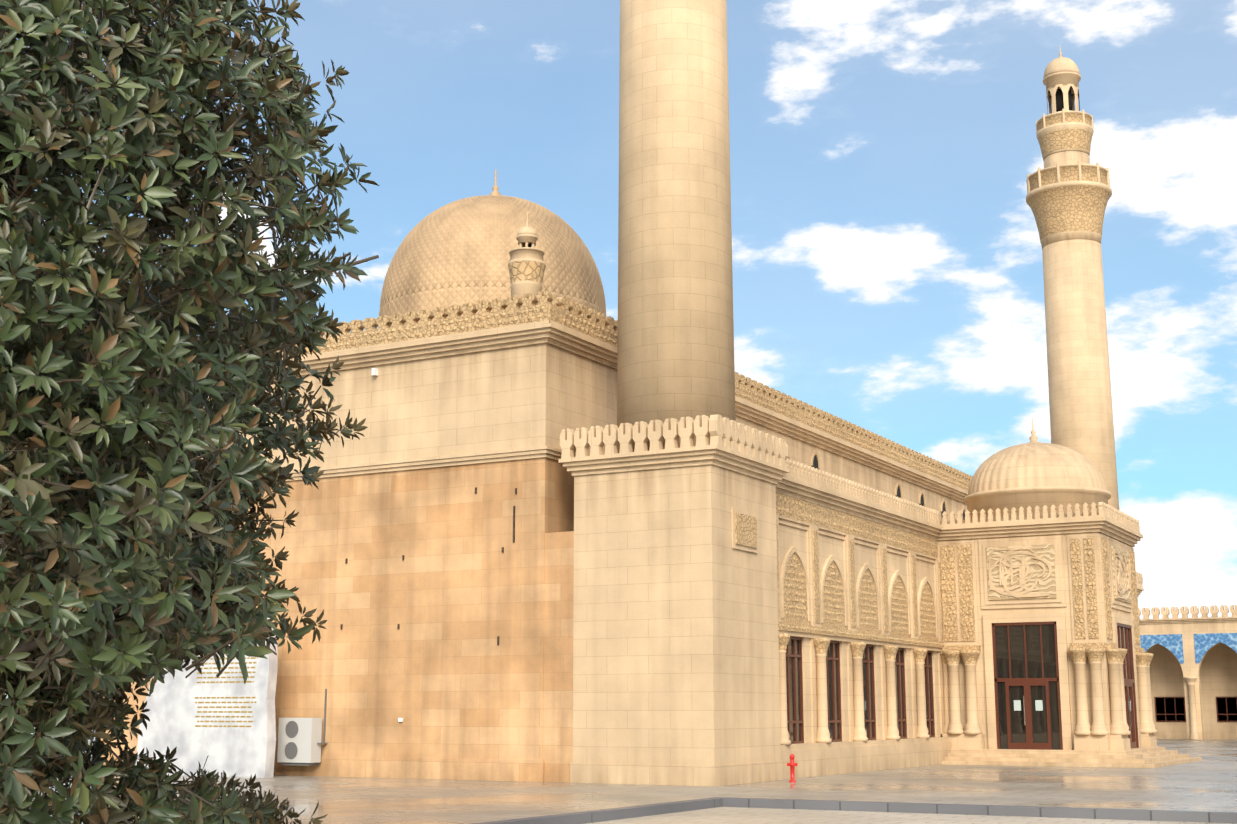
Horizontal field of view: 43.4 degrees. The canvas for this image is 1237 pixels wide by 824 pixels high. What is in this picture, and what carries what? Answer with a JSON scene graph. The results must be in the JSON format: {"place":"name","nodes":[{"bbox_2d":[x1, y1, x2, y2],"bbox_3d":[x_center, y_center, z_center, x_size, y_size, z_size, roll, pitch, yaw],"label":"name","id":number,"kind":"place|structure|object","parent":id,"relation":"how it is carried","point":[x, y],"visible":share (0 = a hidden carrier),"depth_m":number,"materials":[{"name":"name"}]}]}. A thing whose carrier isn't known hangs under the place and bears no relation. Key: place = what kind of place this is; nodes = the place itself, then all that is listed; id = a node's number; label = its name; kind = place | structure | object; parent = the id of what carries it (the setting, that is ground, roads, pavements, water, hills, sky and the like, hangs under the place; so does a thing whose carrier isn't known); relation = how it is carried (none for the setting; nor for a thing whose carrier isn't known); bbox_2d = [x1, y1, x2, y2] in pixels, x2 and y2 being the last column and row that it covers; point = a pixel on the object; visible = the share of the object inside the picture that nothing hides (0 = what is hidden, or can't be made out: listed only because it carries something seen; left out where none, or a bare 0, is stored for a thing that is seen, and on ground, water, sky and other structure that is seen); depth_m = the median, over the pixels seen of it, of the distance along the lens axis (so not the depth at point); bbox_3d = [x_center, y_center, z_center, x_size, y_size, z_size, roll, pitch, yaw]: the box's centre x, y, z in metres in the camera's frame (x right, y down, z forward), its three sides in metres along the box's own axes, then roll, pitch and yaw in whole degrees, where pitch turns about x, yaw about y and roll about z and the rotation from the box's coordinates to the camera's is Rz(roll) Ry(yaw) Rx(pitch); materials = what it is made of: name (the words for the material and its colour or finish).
{"place":"outdoors","nodes":[
{"label":"outdoors","id":0,"kind":"place"},
{"bbox_2d":[543,531,573,782],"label":"wall","id":1,"kind":"structure","parent":0,"point":[558,668],"depth_m":40.18,"materials":[{"name":"beige stone"}]},
{"bbox_2d":[5,0,1236,697],"label":"sky","id":2,"kind":"structure","parent":0,"point":[887,257],"materials":[{"name":"blue"}]},
{"bbox_2d":[29,727,1236,823],"bbox_3d":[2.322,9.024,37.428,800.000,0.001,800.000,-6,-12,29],"label":"plaza paving","id":3,"kind":"structure","parent":0,"point":[1208,783],"depth_m":35.08,"materials":[{"name":"grey stone"}]},
{"bbox_2d":[135,618,277,777],"bbox_3d":[-11.654,7.963,43.952,4.950,4.650,0.353,-6,-12,29],"label":"marble stele","id":4,"kind":"object","parent":3,"relation":"on","point":[225,720],"visible":0.67,"depth_m":43.38,"materials":[{"name":"white stone"}]},
{"bbox_2d":[98,290,972,781],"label":"mosque building","id":5,"kind":"structure","parent":3,"relation":"on","point":[434,506],"depth_m":43.02,"materials":[{"name":"beige stone"}]},
{"bbox_2d":[277,689,326,765],"bbox_3d":[-8.839,8.821,43.516,1.320,2.100,0.562,-6,-12,29],"label":"air conditioner unit","id":6,"kind":"object","parent":5,"relation":"attached to","point":[299,742],"visible":1,"depth_m":43.22,"materials":[{"name":"grey paint"}]},
{"bbox_2d":[379,170,605,326],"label":"dome","id":7,"kind":"structure","parent":5,"relation":"on","point":[451,253],"depth_m":51.33,"materials":[{"name":"stone"}]},
{"bbox_2d":[508,211,545,306],"bbox_3d":[-2.595,-3.823,43.879,1.080,3.870,1.080,-6,-12,29],"label":"roof turret","id":8,"kind":"object","parent":5,"relation":"on","point":[526,265],"visible":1,"depth_m":43.54,"materials":[{"name":"beige stone"}]},
{"bbox_2d":[559,414,789,786],"bbox_3d":[1.557,5.134,40.949,4.600,9.170,4.600,-6,-12,29],"label":"minaret base","id":9,"kind":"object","parent":3,"relation":"on","point":[675,646],"depth_m":39.32,"materials":[{"name":"beige stone"}]},
{"bbox_2d":[617,0,735,452],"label":"minaret","id":10,"kind":"object","parent":9,"relation":"on","point":[675,352],"visible":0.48,"depth_m":41.69,"materials":[{"name":"beige stone"}]},
{"bbox_2d":[787,754,797,781],"bbox_3d":[4.444,9.110,39.702,0.260,0.730,0.175,-6,-12,29],"label":"fire hydrant","id":11,"kind":"object","parent":3,"relation":"on","point":[791,764],"visible":0.98,"depth_m":39.66,"materials":[{"name":"red metal"}]},
{"bbox_2d":[473,797,1236,823],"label":"plaza kerb","id":12,"kind":"structure","parent":3,"relation":"on","point":[592,816],"depth_m":29.39,"materials":[{"name":"stone"}]},
{"bbox_2d":[776,458,951,779],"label":"facade","id":13,"kind":"structure","parent":3,"relation":"on","point":[863,677],"depth_m":47.63,"materials":[{"name":"beige stone"}]},
{"bbox_2d":[942,747,1201,767],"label":"porch steps","id":14,"kind":"structure","parent":3,"relation":"on","point":[1155,757],"depth_m":51.83,"materials":[{"name":"beige stone"}]},
{"bbox_2d":[937,418,1156,750],"bbox_3d":[15.513,6.382,56.498,6.350,12.600,6.820,-6,-12,29],"label":"entrance porch","id":15,"kind":"object","parent":14,"relation":"on","point":[1042,649],"visible":0.98,"depth_m":53.98,"materials":[{"name":"beige stone"}]},
{"bbox_2d":[1136,572,1143,647],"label":"minaret pier","id":16,"kind":"structure","parent":3,"relation":"on","point":[1139,581],"depth_m":83.44,"materials":[{"name":"beige stone"}]},
{"bbox_2d":[1026,48,1118,509],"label":"minaret","id":17,"kind":"object","parent":16,"relation":"on","point":[1069,193],"visible":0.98,"depth_m":85.31,"materials":[{"name":"beige stone"}]},
{"bbox_2d":[1138,605,1236,739],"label":"courtyard arcade","id":18,"kind":"object","parent":3,"relation":"on","point":[1193,672],"visible":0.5,"depth_m":99.85,"materials":[{"name":"beige stone"}]},
{"bbox_2d":[585,807,1234,823],"bbox_3d":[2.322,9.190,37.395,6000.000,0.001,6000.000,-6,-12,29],"label":"pavement","id":19,"kind":"structure","parent":0,"point":[730,815],"depth_m":28.76,"materials":[{"name":"grey stone"}]},
{"bbox_2d":[0,0,378,823],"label":"magnolia tree","id":20,"kind":"object","parent":19,"relation":"on","point":[124,500],"depth_m":9.71,"materials":[{"name":"green plant"}]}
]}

